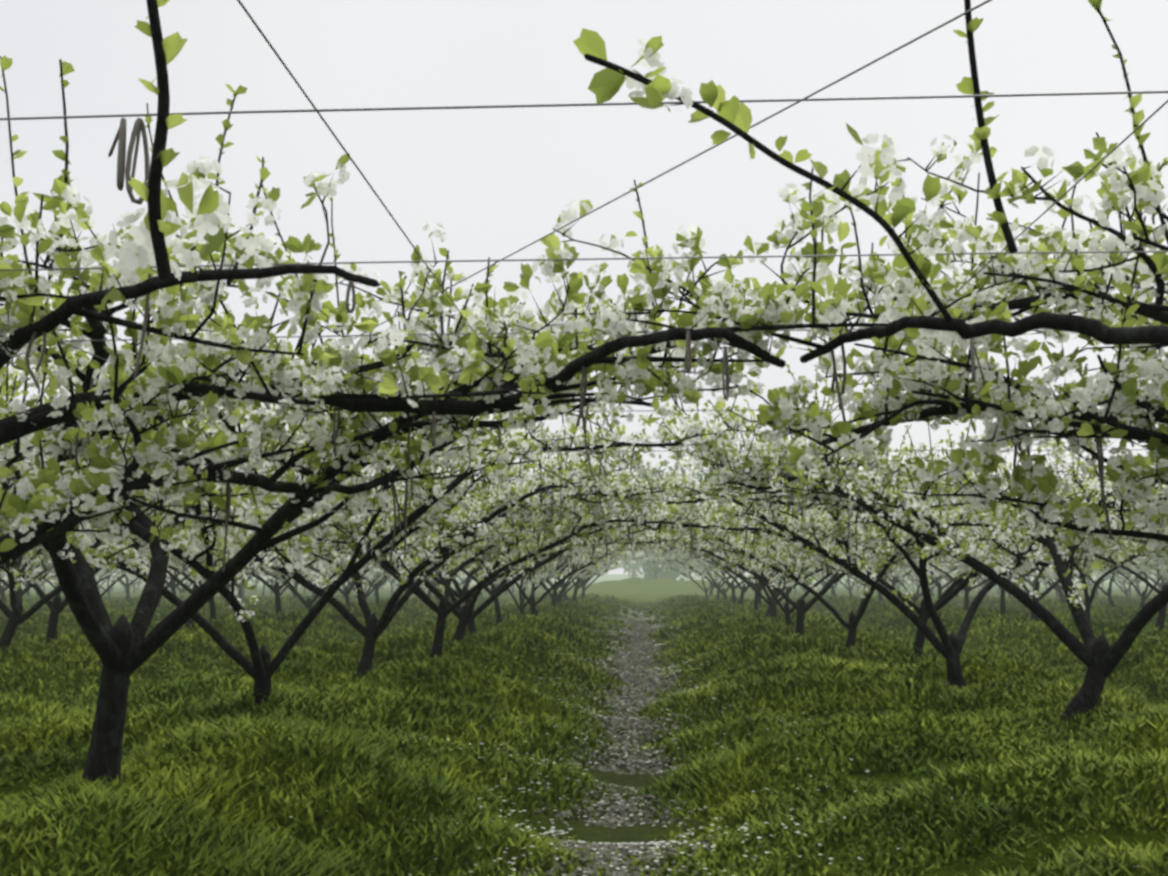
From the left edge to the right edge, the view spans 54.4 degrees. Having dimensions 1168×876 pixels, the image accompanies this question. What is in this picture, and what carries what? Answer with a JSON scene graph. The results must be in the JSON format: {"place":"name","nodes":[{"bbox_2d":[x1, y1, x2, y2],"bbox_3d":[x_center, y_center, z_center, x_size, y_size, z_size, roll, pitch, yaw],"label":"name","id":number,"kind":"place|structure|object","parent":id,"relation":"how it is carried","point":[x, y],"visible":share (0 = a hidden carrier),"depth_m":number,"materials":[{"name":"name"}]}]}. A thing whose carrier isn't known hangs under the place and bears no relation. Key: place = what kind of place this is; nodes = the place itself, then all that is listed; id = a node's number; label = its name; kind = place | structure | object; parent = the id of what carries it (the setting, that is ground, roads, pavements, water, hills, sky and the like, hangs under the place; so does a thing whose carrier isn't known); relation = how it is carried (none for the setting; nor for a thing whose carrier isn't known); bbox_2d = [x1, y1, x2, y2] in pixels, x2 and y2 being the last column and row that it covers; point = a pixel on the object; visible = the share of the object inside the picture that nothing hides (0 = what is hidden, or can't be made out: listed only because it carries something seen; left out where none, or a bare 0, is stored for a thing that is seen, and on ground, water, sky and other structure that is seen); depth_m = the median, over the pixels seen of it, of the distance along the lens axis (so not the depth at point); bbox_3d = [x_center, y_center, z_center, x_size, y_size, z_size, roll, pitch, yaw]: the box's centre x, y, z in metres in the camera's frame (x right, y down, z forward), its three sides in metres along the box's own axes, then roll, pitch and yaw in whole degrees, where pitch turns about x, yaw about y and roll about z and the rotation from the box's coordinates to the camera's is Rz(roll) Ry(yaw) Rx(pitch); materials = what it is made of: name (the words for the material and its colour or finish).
{"place":"outdoors","nodes":[
{"label":"outdoors","id":0,"kind":"place"},
{"bbox_2d":[0,574,1167,875],"bbox_3d":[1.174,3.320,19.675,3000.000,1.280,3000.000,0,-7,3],"label":"ground","id":1,"kind":"structure","parent":0,"point":[634,590],"depth_m":9.76,"materials":[{"name":"green plant"}]},
{"bbox_2d":[0,560,39,604],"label":"pear tree","id":2,"kind":"object","parent":1,"relation":"on","point":[32,566],"visible":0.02,"depth_m":36.42,"materials":[{"name":"white plant"}]},
{"bbox_2d":[21,571,48,597],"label":"pear tree","id":3,"kind":"object","parent":1,"relation":"on","point":[25,584],"visible":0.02,"depth_m":48.73,"materials":[{"name":"grey plant"}]},
{"bbox_2d":[0,546,89,572],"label":"pear tree","id":4,"kind":"object","parent":1,"relation":"on","point":[43,555],"visible":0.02,"depth_m":25.57,"materials":[{"name":"white plant"}]},
{"bbox_2d":[0,549,93,613],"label":"pear tree","id":5,"kind":"object","parent":1,"relation":"on","point":[37,572],"visible":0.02,"depth_m":26.65,"materials":[{"name":"white plant"}]},
{"bbox_2d":[22,561,116,594],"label":"pear tree","id":6,"kind":"object","parent":1,"relation":"on","point":[51,583],"visible":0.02,"depth_m":39.61,"materials":[{"name":"white plant"}]},
{"bbox_2d":[37,557,144,597],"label":"pear tree","id":7,"kind":"object","parent":1,"relation":"on","point":[114,576],"depth_m":30.30,"materials":[{"name":"white plant"}]},
{"bbox_2d":[95,568,111,588],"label":"pear tree","id":8,"kind":"object","parent":1,"relation":"on","point":[101,574],"depth_m":53.75,"materials":[{"name":"white plant"}]},
{"bbox_2d":[0,482,235,650],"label":"pear tree","id":9,"kind":"object","parent":1,"relation":"on","point":[15,616],"depth_m":15.09,"materials":[{"name":"white plant"}]},
{"bbox_2d":[97,567,145,596],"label":"pear tree","id":10,"kind":"object","parent":1,"relation":"on","point":[109,590],"depth_m":56.44,"materials":[{"name":"black plant"}]},
{"bbox_2d":[2,496,241,642],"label":"pear tree","id":11,"kind":"object","parent":1,"relation":"on","point":[56,606],"visible":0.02,"depth_m":16.82,"materials":[{"name":"black plant"}]},
{"bbox_2d":[96,563,149,583],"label":"pear tree","id":12,"kind":"object","parent":1,"relation":"on","point":[106,577],"depth_m":42.81,"materials":[{"name":"grey plant"}]},
{"bbox_2d":[100,566,147,602],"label":"pear tree","id":13,"kind":"object","parent":1,"relation":"on","point":[127,584],"visible":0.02,"depth_m":44.75,"materials":[{"name":"black plant"}]},
{"bbox_2d":[118,573,140,592],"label":"pear tree","id":14,"kind":"object","parent":1,"relation":"on","point":[133,577],"visible":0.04,"depth_m":70.51,"materials":[{"name":"grey plant"}]},
{"bbox_2d":[142,558,205,607],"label":"pear tree","id":15,"kind":"object","parent":1,"relation":"on","point":[173,585],"depth_m":35.06,"materials":[{"name":"black plant"}]},
{"bbox_2d":[140,559,217,610],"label":"pear tree","id":16,"kind":"object","parent":1,"relation":"on","point":[170,582],"depth_m":33.32,"materials":[{"name":"white plant"}]},
{"bbox_2d":[170,572,200,598],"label":"pear tree","id":17,"kind":"object","parent":1,"relation":"on","point":[183,590],"visible":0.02,"depth_m":50.68,"materials":[{"name":"grey plant"}]},
{"bbox_2d":[173,563,252,601],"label":"pear tree","id":18,"kind":"object","parent":1,"relation":"on","point":[239,590],"depth_m":41.50,"materials":[{"name":"black plant"}]},
{"bbox_2d":[139,529,340,621],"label":"pear tree","id":19,"kind":"object","parent":1,"relation":"on","point":[177,561],"visible":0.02,"depth_m":23.12,"materials":[{"name":"white plant"}]},
{"bbox_2d":[136,526,345,627],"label":"pear tree","id":20,"kind":"object","parent":1,"relation":"on","point":[216,559],"visible":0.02,"depth_m":21.15,"materials":[{"name":"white plant"}]},
{"bbox_2d":[186,536,350,618],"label":"pear tree","id":21,"kind":"object","parent":1,"relation":"on","point":[276,588],"visible":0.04,"depth_m":26.83,"materials":[{"name":"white plant"}]},
{"bbox_2d":[248,564,324,595],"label":"pear tree","id":22,"kind":"object","parent":1,"relation":"on","point":[284,588],"visible":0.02,"depth_m":45.07,"materials":[{"name":"white plant"}]},
{"bbox_2d":[293,565,328,597],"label":"pear tree","id":23,"kind":"object","parent":1,"relation":"on","point":[296,584],"visible":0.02,"depth_m":47.76,"materials":[{"name":"grey plant"}]},
{"bbox_2d":[255,547,406,610],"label":"pear tree","id":24,"kind":"object","parent":1,"relation":"on","point":[280,577],"visible":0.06,"depth_m":29.48,"materials":[{"name":"white plant"}]},
{"bbox_2d":[301,551,380,608],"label":"pear tree","id":25,"kind":"object","parent":1,"relation":"on","point":[316,567],"depth_m":32.52,"materials":[{"name":"white plant"}]},
{"bbox_2d":[12,392,697,682],"bbox_3d":[-2.325,1.077,11.725,6.879,3.184,5.476,-1,-7,8],"label":"pear tree","id":26,"kind":"object","parent":1,"relation":"on","point":[501,505],"visible":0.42,"depth_m":11.12,"materials":[{"name":"white plant"}]},
{"bbox_2d":[326,560,407,599],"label":"pear tree","id":27,"kind":"object","parent":1,"relation":"on","point":[378,573],"depth_m":35.36,"materials":[{"name":"white plant"}]},
{"bbox_2d":[364,576,392,595],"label":"pear tree","id":28,"kind":"object","parent":1,"relation":"on","point":[389,578],"depth_m":62.60,"materials":[{"name":"grey plant"}]},
{"bbox_2d":[0,272,760,705],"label":"pear tree","id":29,"kind":"object","parent":1,"relation":"on","point":[262,666],"visible":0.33,"depth_m":8.29,"materials":[{"name":"white plant"}]},
{"bbox_2d":[0,58,778,784],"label":"pear tree","id":30,"kind":"object","parent":1,"relation":"on","point":[122,646],"visible":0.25,"depth_m":4.64,"materials":[{"name":"white plant"}]},
{"bbox_2d":[361,558,468,602],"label":"pear tree","id":31,"kind":"object","parent":1,"relation":"on","point":[376,589],"depth_m":38.24,"materials":[{"name":"black plant"}]},
{"bbox_2d":[427,564,472,597],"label":"pear tree","id":32,"kind":"object","parent":1,"relation":"on","point":[429,591],"depth_m":44.45,"materials":[{"name":"grey plant"}]},
{"bbox_2d":[223,472,681,633],"bbox_3d":[-2.631,2.147,20.070,7.419,3.120,6.221,3,-7,-23],"label":"pear tree","id":33,"kind":"object","parent":1,"relation":"on","point":[460,593],"visible":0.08,"depth_m":19.85,"materials":[{"name":"white plant"}]},
{"bbox_2d":[452,565,492,591],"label":"pear tree","id":34,"kind":"object","parent":1,"relation":"on","point":[464,580],"depth_m":53.54,"materials":[{"name":"white plant"}]},
{"bbox_2d":[271,456,714,642],"bbox_3d":[-1.635,1.710,16.597,7.563,3.219,5.636,1,-7,-11],"label":"pear tree","id":35,"kind":"object","parent":1,"relation":"on","point":[465,614],"visible":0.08,"depth_m":16.28,"materials":[{"name":"white plant"}]},
{"bbox_2d":[220,439,776,657],"bbox_3d":[-0.943,1.491,14.506,6.494,3.153,5.391,0,-7,-4],"label":"pear tree","id":36,"kind":"object","parent":1,"relation":"on","point":[574,528],"visible":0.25,"depth_m":13.54,"materials":[{"name":"white plant"}]},
{"bbox_2d":[415,541,608,623],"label":"pear tree","id":37,"kind":"object","parent":1,"relation":"on","point":[503,582],"visible":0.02,"depth_m":24.29,"materials":[{"name":"white plant"}]},
{"bbox_2d":[0,0,1055,571],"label":"pear tree","id":38,"kind":"object","parent":1,"relation":"on","point":[164,386],"visible":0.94,"depth_m":3.32,"materials":[{"name":"white plant"}]},
{"bbox_2d":[452,544,631,615],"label":"pear tree","id":39,"kind":"object","parent":1,"relation":"on","point":[553,569],"visible":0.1,"depth_m":28.72,"materials":[{"name":"white plant"}]},
{"bbox_2d":[402,489,682,616],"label":"pear tree","id":40,"kind":"object","parent":1,"relation":"on","point":[533,603],"visible":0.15,"depth_m":25.41,"materials":[{"name":"white plant"}]},
{"bbox_2d":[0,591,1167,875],"bbox_3d":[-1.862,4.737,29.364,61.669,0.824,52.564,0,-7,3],"label":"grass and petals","id":41,"kind":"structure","parent":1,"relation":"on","point":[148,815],"depth_m":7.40,"materials":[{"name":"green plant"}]},
{"bbox_2d":[536,547,642,602],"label":"pear tree","id":42,"kind":"object","parent":1,"relation":"on","point":[574,576],"visible":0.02,"depth_m":35.64,"materials":[{"name":"white plant"}]},
{"bbox_2d":[541,551,644,602],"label":"pear tree","id":43,"kind":"object","parent":1,"relation":"on","point":[584,575],"visible":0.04,"depth_m":37.88,"materials":[{"name":"white plant"}]},
{"bbox_2d":[538,544,650,606],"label":"pear tree","id":44,"kind":"object","parent":1,"relation":"on","point":[554,597],"visible":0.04,"depth_m":33.85,"materials":[{"name":"white plant"}]},
{"bbox_2d":[570,559,635,596],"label":"pear tree","id":45,"kind":"object","parent":1,"relation":"on","point":[606,569],"depth_m":49.99,"materials":[{"name":"white plant"}]},
{"bbox_2d":[570,555,646,597],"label":"pear tree","id":46,"kind":"object","parent":1,"relation":"on","point":[583,591],"visible":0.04,"depth_m":47.25,"materials":[{"name":"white plant"}]},
{"bbox_2d":[568,551,649,601],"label":"pear tree","id":47,"kind":"object","parent":1,"relation":"on","point":[576,588],"visible":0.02,"depth_m":40.73,"materials":[{"name":"white plant"}]},
{"bbox_2d":[620,560,645,576],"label":"tree","id":48,"kind":"object","parent":1,"relation":"on","point":[633,569],"visible":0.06,"depth_m":110.63,"materials":[{"name":"green plant"}]},
{"bbox_2d":[646,557,663,578],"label":"tree","id":49,"kind":"object","parent":1,"relation":"on","point":[655,571],"visible":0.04,"depth_m":77.17,"materials":[{"name":"grey plant"}]},
{"bbox_2d":[630,454,693,580],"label":"tree","id":50,"kind":"object","parent":1,"relation":"on","point":[649,573],"depth_m":88.13,"materials":[{"name":"white plant"}]},
{"bbox_2d":[642,556,724,597],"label":"pear tree","id":51,"kind":"object","parent":1,"relation":"on","point":[685,572],"visible":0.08,"depth_m":50.93,"materials":[{"name":"white plant"}]},
{"bbox_2d":[644,554,733,600],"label":"pear tree","id":52,"kind":"object","parent":1,"relation":"on","point":[650,557],"visible":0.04,"depth_m":46.54,"materials":[{"name":"white plant"}]},
{"bbox_2d":[642,552,744,600],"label":"pear tree","id":53,"kind":"object","parent":1,"relation":"on","point":[705,573],"depth_m":44.28,"materials":[{"name":"white plant"}]},
{"bbox_2d":[654,469,743,581],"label":"tree","id":54,"kind":"object","parent":1,"relation":"on","point":[698,474],"visible":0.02,"depth_m":87.42,"materials":[{"name":"white plant"}]},
{"bbox_2d":[659,556,751,602],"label":"pear tree","id":55,"kind":"object","parent":1,"relation":"on","point":[701,567],"visible":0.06,"depth_m":41.08,"materials":[{"name":"white plant"}]},
{"bbox_2d":[709,568,726,595],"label":"pear tree","id":56,"kind":"object","parent":1,"relation":"on","point":[712,588],"depth_m":53.87,"materials":[{"name":"plant"}]},
{"bbox_2d":[667,552,770,605],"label":"pear tree","id":57,"kind":"object","parent":1,"relation":"on","point":[744,588],"visible":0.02,"depth_m":37.64,"materials":[{"name":"white plant"}]},
{"bbox_2d":[657,543,787,611],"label":"pear tree","id":58,"kind":"object","parent":1,"relation":"on","point":[671,550],"depth_m":31.55,"materials":[{"name":"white plant"}]},
{"bbox_2d":[648,533,802,604],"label":"pear tree","id":59,"kind":"object","parent":1,"relation":"on","point":[709,561],"visible":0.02,"depth_m":35.22,"materials":[{"name":"white plant"}]},
{"bbox_2d":[624,499,839,618],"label":"pear tree","id":60,"kind":"object","parent":1,"relation":"on","point":[771,603],"visible":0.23,"depth_m":26.50,"materials":[{"name":"white plant"}]},
{"bbox_2d":[686,537,840,616],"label":"pear tree","id":61,"kind":"object","parent":1,"relation":"on","point":[777,594],"visible":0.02,"depth_m":28.08,"materials":[{"name":"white plant"}]},
{"bbox_2d":[615,495,944,625],"bbox_3d":[4.033,2.286,21.941,6.233,3.373,5.515,6,-9,-40],"label":"pear tree","id":62,"kind":"object","parent":1,"relation":"on","point":[787,610],"visible":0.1,"depth_m":22.39,"materials":[{"name":"white plant"}]},
{"bbox_2d":[601,487,973,637],"bbox_3d":[4.051,2.185,20.514,7.250,3.303,5.305,-5,-8,34],"label":"pear tree","id":63,"kind":"object","parent":1,"relation":"on","point":[801,608],"visible":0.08,"depth_m":20.10,"materials":[{"name":"white plant"}]},
{"bbox_2d":[611,455,1004,648],"bbox_3d":[3.548,1.687,16.922,5.361,3.364,5.737,-3,-7,21],"label":"pear tree","id":64,"kind":"object","parent":1,"relation":"on","point":[895,556],"visible":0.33,"depth_m":16.19,"materials":[{"name":"white plant"}]},
{"bbox_2d":[808,566,838,596],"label":"pear tree","id":65,"kind":"object","parent":1,"relation":"on","point":[819,574],"visible":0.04,"depth_m":52.20,"materials":[{"name":"white plant"}]},
{"bbox_2d":[815,566,856,596],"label":"pear tree","id":66,"kind":"object","parent":1,"relation":"on","point":[849,588],"depth_m":49.30,"materials":[{"name":"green plant"}]},
{"bbox_2d":[815,562,872,589],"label":"pear tree","id":67,"kind":"object","parent":1,"relation":"on","point":[863,584],"depth_m":47.14,"materials":[{"name":"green plant"}]},
{"bbox_2d":[844,574,861,591],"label":"pear tree","id":68,"kind":"object","parent":1,"relation":"on","point":[857,586],"depth_m":79.48,"materials":[{"name":"white plant"}]},
{"bbox_2d":[563,0,1167,568],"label":"pear tree","id":69,"kind":"object","parent":1,"relation":"on","point":[1073,416],"visible":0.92,"depth_m":3.40,"materials":[{"name":"white plant"}]},
{"bbox_2d":[855,481,914,589],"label":"tree","id":70,"kind":"object","parent":1,"relation":"on","point":[904,583],"depth_m":89.41,"materials":[{"name":"white plant"}]},
{"bbox_2d":[603,370,1167,688],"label":"pear tree","id":71,"kind":"object","parent":1,"relation":"on","point":[949,648],"visible":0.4,"depth_m":11.00,"materials":[{"name":"white plant"}]},
{"bbox_2d":[610,423,1164,657],"bbox_3d":[4.859,1.554,15.114,7.670,3.253,5.674,-5,-8,35],"label":"pear tree","id":72,"kind":"object","parent":1,"relation":"on","point":[952,591],"visible":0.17,"depth_m":14.35,"materials":[{"name":"white plant"}]},
{"bbox_2d":[885,567,911,594],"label":"pear tree","id":73,"kind":"object","parent":1,"relation":"on","point":[893,581],"depth_m":40.35,"materials":[{"name":"white plant"}]},
{"bbox_2d":[660,364,1167,723],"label":"pear tree","id":74,"kind":"object","parent":1,"relation":"on","point":[1100,657],"visible":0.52,"depth_m":8.87,"materials":[{"name":"white plant"}]},
{"bbox_2d":[867,557,961,603],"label":"pear tree","id":75,"kind":"object","parent":1,"relation":"on","point":[942,575],"visible":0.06,"depth_m":36.85,"materials":[{"name":"white plant"}]},
{"bbox_2d":[869,554,964,608],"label":"pear tree","id":76,"kind":"object","parent":1,"relation":"on","point":[933,571],"visible":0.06,"depth_m":35.10,"materials":[{"name":"white plant"}]},
{"bbox_2d":[902,569,953,596],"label":"pear tree","id":77,"kind":"object","parent":1,"relation":"on","point":[911,574],"depth_m":59.01,"materials":[{"name":"white plant"}]},
{"bbox_2d":[945,568,962,597],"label":"pear tree","id":78,"kind":"object","parent":1,"relation":"on","point":[958,573],"depth_m":52.90,"materials":[{"name":"white plant"}]},
{"bbox_2d":[743,0,1167,431],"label":"pear tree","id":79,"kind":"object","parent":1,"relation":"on","point":[1083,290],"visible":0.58,"depth_m":3.66,"materials":[{"name":"white plant"}]},
{"bbox_2d":[927,472,1003,588],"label":"tree","id":80,"kind":"object","parent":1,"relation":"on","point":[980,580],"depth_m":94.45,"materials":[{"name":"white plant"}]},
{"bbox_2d":[911,547,1111,612],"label":"pear tree","id":81,"kind":"object","parent":1,"relation":"on","point":[967,589],"depth_m":31.34,"materials":[{"name":"white plant"}]},
{"bbox_2d":[933,537,1132,614],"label":"pear tree","id":82,"kind":"object","parent":1,"relation":"on","point":[1002,592],"visible":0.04,"depth_m":28.52,"materials":[{"name":"plant"}]},
{"bbox_2d":[1018,567,1050,589],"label":"pear tree","id":83,"kind":"object","parent":1,"relation":"on","point":[1032,584],"depth_m":42.93,"materials":[{"name":"grey plant"}]},
{"bbox_2d":[931,533,1144,620],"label":"pear tree","id":84,"kind":"object","parent":1,"relation":"on","point":[1041,569],"visible":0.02,"depth_m":26.24,"materials":[{"name":"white plant"}]},
{"bbox_2d":[1019,564,1097,603],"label":"pear tree","id":85,"kind":"object","parent":1,"relation":"on","point":[1058,587],"visible":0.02,"depth_m":40.33,"materials":[{"name":"white plant"}]},
{"bbox_2d":[967,473,1167,632],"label":"pear tree","id":86,"kind":"object","parent":1,"relation":"on","point":[1160,621],"visible":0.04,"depth_m":20.49,"materials":[{"name":"white plant"}]},
{"bbox_2d":[995,447,1167,530],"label":"pear tree","id":87,"kind":"object","parent":1,"relation":"on","point":[1086,478],"visible":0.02,"depth_m":13.77,"materials":[{"name":"white plant"}]},
{"bbox_2d":[1086,568,1106,597],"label":"pear tree","id":88,"kind":"object","parent":1,"relation":"on","point":[1096,591],"depth_m":52.48,"materials":[{"name":"grey plant"}]},
{"bbox_2d":[1039,532,1167,626],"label":"pear tree","id":89,"kind":"object","parent":1,"relation":"on","point":[1127,555],"visible":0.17,"depth_m":22.21,"materials":[{"name":"white plant"}]},
{"bbox_2d":[1081,559,1131,606],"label":"pear tree","id":90,"kind":"object","parent":1,"relation":"on","point":[1109,589],"visible":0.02,"depth_m":36.48,"materials":[{"name":"black plant"}]},
{"bbox_2d":[1088,564,1160,598],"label":"pear tree","id":91,"kind":"object","parent":1,"relation":"on","point":[1096,570],"depth_m":48.62,"materials":[{"name":"white plant"}]},
{"bbox_2d":[1083,521,1167,558],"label":"pear tree","id":92,"kind":"object","parent":1,"relation":"on","point":[1148,548],"visible":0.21,"depth_m":17.36,"materials":[{"name":"white plant"}]},
{"bbox_2d":[1087,554,1167,609],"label":"pear tree","id":93,"kind":"object","parent":1,"relation":"on","point":[1139,562],"visible":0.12,"depth_m":34.26,"materials":[{"name":"white plant"}]},
{"bbox_2d":[1110,570,1151,596],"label":"pear tree","id":94,"kind":"object","parent":1,"relation":"on","point":[1129,591],"depth_m":63.19,"materials":[{"name":"grey plant"}]},
{"bbox_2d":[1128,570,1152,597],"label":"pear tree","id":95,"kind":"object","parent":1,"relation":"on","point":[1137,581],"visible":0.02,"depth_m":60.75,"materials":[{"name":"grey plant"}]},
{"bbox_2d":[1128,565,1167,589],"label":"pear tree","id":96,"kind":"object","parent":1,"relation":"on","point":[1133,568],"visible":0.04,"depth_m":45.41,"materials":[{"name":"white plant"}]},
{"bbox_2d":[1129,548,1167,563],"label":"pear tree","id":97,"kind":"object","parent":1,"relation":"on","point":[1163,560],"visible":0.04,"depth_m":31.25,"materials":[{"name":"white plant"}]},
{"bbox_2d":[0,0,1167,537],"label":"trellis wires","id":98,"kind":"object","parent":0,"point":[808,98],"depth_m":2.27,"materials":[{"name":"grey metal"}]},
{"bbox_2d":[0,0,1167,573],"label":"sky","id":99,"kind":"structure","parent":0,"point":[498,181],"materials":[{"name":"white"}]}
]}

